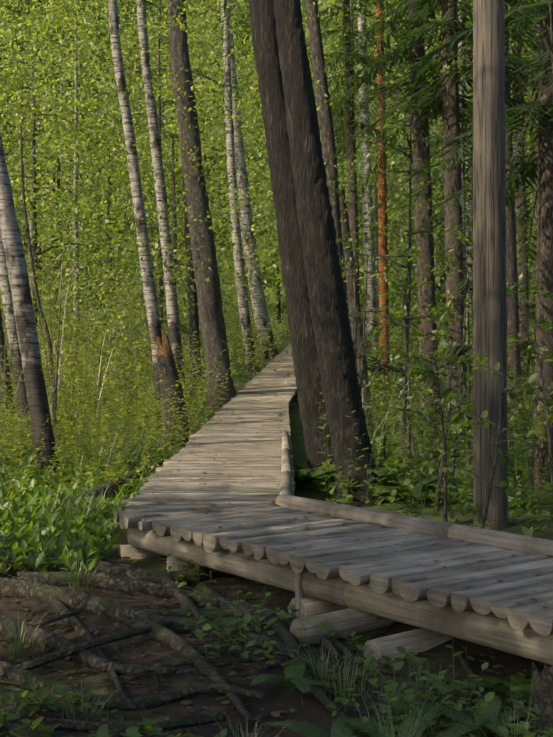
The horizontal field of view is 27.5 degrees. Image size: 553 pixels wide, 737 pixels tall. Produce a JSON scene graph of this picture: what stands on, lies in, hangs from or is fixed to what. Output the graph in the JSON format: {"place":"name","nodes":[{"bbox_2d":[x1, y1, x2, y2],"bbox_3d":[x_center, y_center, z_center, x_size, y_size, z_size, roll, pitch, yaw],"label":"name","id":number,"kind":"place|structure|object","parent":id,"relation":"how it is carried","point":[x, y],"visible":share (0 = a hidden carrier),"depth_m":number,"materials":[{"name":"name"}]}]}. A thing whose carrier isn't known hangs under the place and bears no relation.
{"place":"outdoors","nodes":[
{"label":"outdoors","id":0,"kind":"place"},
{"bbox_2d":[0,296,552,736],"bbox_3d":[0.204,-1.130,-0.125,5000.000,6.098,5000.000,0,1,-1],"label":"ground","id":1,"kind":"structure","parent":0,"point":[308,711],"depth_m":6.81,"materials":[{"name":"brown soil"}]},
{"bbox_2d":[0,307,14,423],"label":"grey tree","id":2,"kind":"object","parent":1,"relation":"on","point":[2,340],"visible":0.25,"depth_m":25.69,"materials":[{"name":"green plant"}]},
{"bbox_2d":[0,228,31,442],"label":"birch tree","id":3,"kind":"object","parent":1,"relation":"on","point":[6,293],"visible":0.4,"depth_m":20.68,"materials":[{"name":"white plant"}]},
{"bbox_2d":[0,132,58,479],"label":"tree trunk","id":4,"kind":"object","parent":1,"relation":"on","point":[35,385],"visible":0.83,"depth_m":14.72,"materials":[{"name":"grey wood"}]},
{"bbox_2d":[20,125,58,446],"bbox_3d":[-4.143,-1.336,19.799,0.674,5.812,0.085,0,1,-1],"label":"thin tree trunk","id":5,"kind":"object","parent":1,"relation":"on","point":[33,272],"visible":0.81,"depth_m":19.77,"materials":[{"name":"grey plant"}]},
{"bbox_2d":[65,452,178,500],"bbox_3d":[-1.701,1.376,15.341,0.198,0.304,8.199,0,1,5],"label":"fallen log","id":6,"kind":"object","parent":1,"relation":"on","point":[130,474],"visible":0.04,"depth_m":12.85,"materials":[{"name":"wood"}]},
{"bbox_2d":[108,0,162,431],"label":"birch tree","id":7,"kind":"object","parent":1,"relation":"on","point":[152,308],"visible":0.79,"depth_m":23.69,"materials":[{"name":"white plant"}]},
{"bbox_2d":[137,0,188,403],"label":"birch tree","id":8,"kind":"object","parent":1,"relation":"on","point":[174,331],"visible":0.67,"depth_m":29.65,"materials":[{"name":"white plant"}]},
{"bbox_2d":[156,353,190,449],"bbox_3d":[-1.770,0.663,19.875,0.690,1.873,0.487,0,1,-1],"label":"tree stump","id":9,"kind":"object","parent":1,"relation":"on","point":[169,377],"visible":0.71,"depth_m":19.71,"materials":[{"name":"brown plant"}]},
{"bbox_2d":[156,330,172,358],"bbox_3d":[-1.967,-0.426,19.856,0.307,0.527,0.312,0,1,-1],"label":"broken stump top","id":10,"kind":"object","parent":9,"relation":"attached to","point":[163,346],"visible":0.92,"depth_m":19.82,"materials":[{"name":"brown wood"}]},
{"bbox_2d":[182,167,201,391],"bbox_3d":[-2.497,-5.954,32.743,0.725,13.557,0.386,0,1,-1],"label":"thin dark tree","id":11,"kind":"object","parent":1,"relation":"on","point":[193,319],"visible":0.17,"depth_m":32.70,"materials":[{"name":"brown plant"}]},
{"bbox_2d":[168,0,236,408],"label":"tree","id":12,"kind":"object","parent":1,"relation":"on","point":[213,328],"visible":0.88,"depth_m":29.05,"materials":[{"name":"grey plant"}]},
{"bbox_2d":[33,101,379,344],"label":"thin tree trunks","id":13,"kind":"object","parent":1,"relation":"on","point":[277,269],"visible":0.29,"depth_m":52.98,"materials":[{"name":"grey plant"}]},
{"bbox_2d":[222,0,258,371],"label":"birch tree","id":14,"kind":"object","parent":1,"relation":"on","point":[244,315],"visible":0.67,"depth_m":39.65,"materials":[{"name":"white plant"}]},
{"bbox_2d":[35,107,445,335],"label":"thin tree trunks","id":15,"kind":"object","parent":1,"relation":"on","point":[107,235],"visible":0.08,"depth_m":62.17,"materials":[{"name":"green plant"}]},
{"bbox_2d":[0,557,483,736],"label":"roots","id":16,"kind":"object","parent":1,"relation":"on","point":[28,584],"visible":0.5,"depth_m":7.01,"materials":[{"name":"brown plant"}]},
{"bbox_2d":[220,1,278,359],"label":"birch tree","id":17,"kind":"object","parent":1,"relation":"on","point":[258,302],"visible":0.56,"depth_m":45.56,"materials":[{"name":"white plant"}]},
{"bbox_2d":[29,0,472,344],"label":"tree trunks","id":18,"kind":"object","parent":1,"relation":"on","point":[75,227],"visible":0.27,"depth_m":52.89,"materials":[{"name":"grey plant"}]},
{"bbox_2d":[0,555,508,736],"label":"twigs","id":19,"kind":"object","parent":1,"relation":"on","point":[197,672],"visible":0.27,"depth_m":6.34,"materials":[{"name":"brown wood"}]},
{"bbox_2d":[4,558,513,736],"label":"dead sticks","id":20,"kind":"object","parent":1,"relation":"on","point":[75,725],"visible":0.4,"depth_m":6.07,"materials":[{"name":"brown wood"}]},
{"bbox_2d":[0,0,534,313],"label":"distant forest wall","id":21,"kind":"structure","parent":1,"relation":"on","point":[282,287],"depth_m":90.91,"materials":[{"name":"green plant"}]},
{"bbox_2d":[0,0,552,444],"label":"foliage canopy","id":22,"kind":"object","parent":1,"relation":"on","point":[113,165],"visible":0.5,"depth_m":34.82,"materials":[{"name":"green plant"}]},
{"bbox_2d":[0,55,552,736],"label":"understory foliage","id":23,"kind":"object","parent":1,"relation":"on","point":[74,533],"visible":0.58,"depth_m":11.20,"materials":[{"name":"green plant"}]},
{"bbox_2d":[0,229,552,736],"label":"grass stems","id":24,"kind":"object","parent":1,"relation":"on","point":[92,505],"visible":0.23,"depth_m":15.07,"materials":[{"name":"green plant"}]},
{"bbox_2d":[1,0,552,527],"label":"branches","id":25,"kind":"object","parent":1,"relation":"on","point":[405,382],"visible":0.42,"depth_m":15.53,"materials":[{"name":"green plant"}]},
{"bbox_2d":[20,0,539,377],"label":"tree trunks","id":26,"kind":"object","parent":1,"relation":"on","point":[160,282],"visible":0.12,"depth_m":40.42,"materials":[{"name":"brown plant"}]},
{"bbox_2d":[248,0,334,480],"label":"alder tree","id":27,"kind":"object","parent":1,"relation":"on","point":[307,374],"visible":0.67,"depth_m":14.98,"materials":[{"name":"brown plant"}]},
{"bbox_2d":[305,0,351,336],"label":"grey tree","id":28,"kind":"object","parent":1,"relation":"on","point":[327,136],"visible":0.5,"depth_m":21.72,"materials":[{"name":"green plant"}]},
{"bbox_2d":[273,0,384,506],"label":"alder tree","id":29,"kind":"object","parent":1,"relation":"on","point":[333,338],"visible":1,"depth_m":12.52,"materials":[{"name":"brown plant"}]},
{"bbox_2d":[119,392,552,664],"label":"boardwalk support beams","id":30,"kind":"structure","parent":1,"relation":"on","point":[340,606],"depth_m":7.03,"materials":[{"name":"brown wood"}]},
{"bbox_2d":[115,343,552,635],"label":"boardwalk deck","id":31,"kind":"structure","parent":30,"relation":"on","point":[266,530],"depth_m":8.48,"materials":[{"name":"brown wood"}]},
{"bbox_2d":[276,431,552,556],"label":"boardwalk kerb","id":32,"kind":"structure","parent":31,"relation":"on","point":[489,537],"depth_m":8.55,"materials":[{"name":"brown wood"}]},
{"bbox_2d":[342,0,359,299],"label":"tree","id":33,"kind":"object","parent":1,"relation":"on","point":[353,208],"visible":0.48,"depth_m":29.73,"materials":[{"name":"brown plant"}]},
{"bbox_2d":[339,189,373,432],"bbox_3d":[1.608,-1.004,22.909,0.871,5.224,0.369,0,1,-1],"label":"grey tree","id":34,"kind":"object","parent":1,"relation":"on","point":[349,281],"visible":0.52,"depth_m":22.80,"materials":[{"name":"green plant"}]},
{"bbox_2d":[358,0,378,379],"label":"birch tree","id":35,"kind":"object","parent":1,"relation":"on","point":[371,292],"visible":0.48,"depth_m":35.73,"materials":[{"name":"grey plant"}]},
{"bbox_2d":[375,3,389,391],"bbox_3d":[3.062,-9.070,32.782,0.576,19.999,0.327,0,1,-1],"label":"pine tree","id":36,"kind":"object","parent":1,"relation":"on","point":[382,243],"visible":0.42,"depth_m":32.78,"materials":[{"name":"orange plant"}]},
{"bbox_2d":[408,0,442,437],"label":"spruce tree","id":37,"kind":"object","parent":1,"relation":"on","point":[426,243],"visible":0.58,"depth_m":21.76,"materials":[{"name":"brown plant"}]},
{"bbox_2d":[442,0,466,450],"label":"spruce tree","id":38,"kind":"object","parent":1,"relation":"on","point":[453,179],"visible":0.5,"depth_m":19.77,"materials":[{"name":"brown plant"}]},
{"bbox_2d":[473,0,507,530],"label":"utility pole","id":39,"kind":"object","parent":1,"relation":"on","point":[489,264],"visible":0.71,"depth_m":10.98,"materials":[{"name":"grey wood"}]},
{"bbox_2d":[474,661,552,736],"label":"old stump","id":40,"kind":"object","parent":1,"relation":"on","point":[541,693],"visible":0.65,"depth_m":5.17,"materials":[{"name":"brown plant"}]},
{"bbox_2d":[504,0,526,452],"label":"spruce tree","id":41,"kind":"object","parent":1,"relation":"on","point":[513,304],"visible":0.21,"depth_m":18.80,"materials":[{"name":"brown plant"}]},
{"bbox_2d":[512,2,530,397],"bbox_3d":[6.447,-6.303,29.900,0.672,14.386,0.391,0,1,-1],"label":"tree","id":42,"kind":"object","parent":1,"relation":"on","point":[523,330],"visible":0.25,"depth_m":29.85,"materials":[{"name":"brown plant"}]},
{"bbox_2d":[530,0,552,498],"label":"tree trunk","id":43,"kind":"object","parent":1,"relation":"on","point":[544,278],"visible":0.73,"depth_m":13.83,"materials":[{"name":"brown plant"}]}
]}

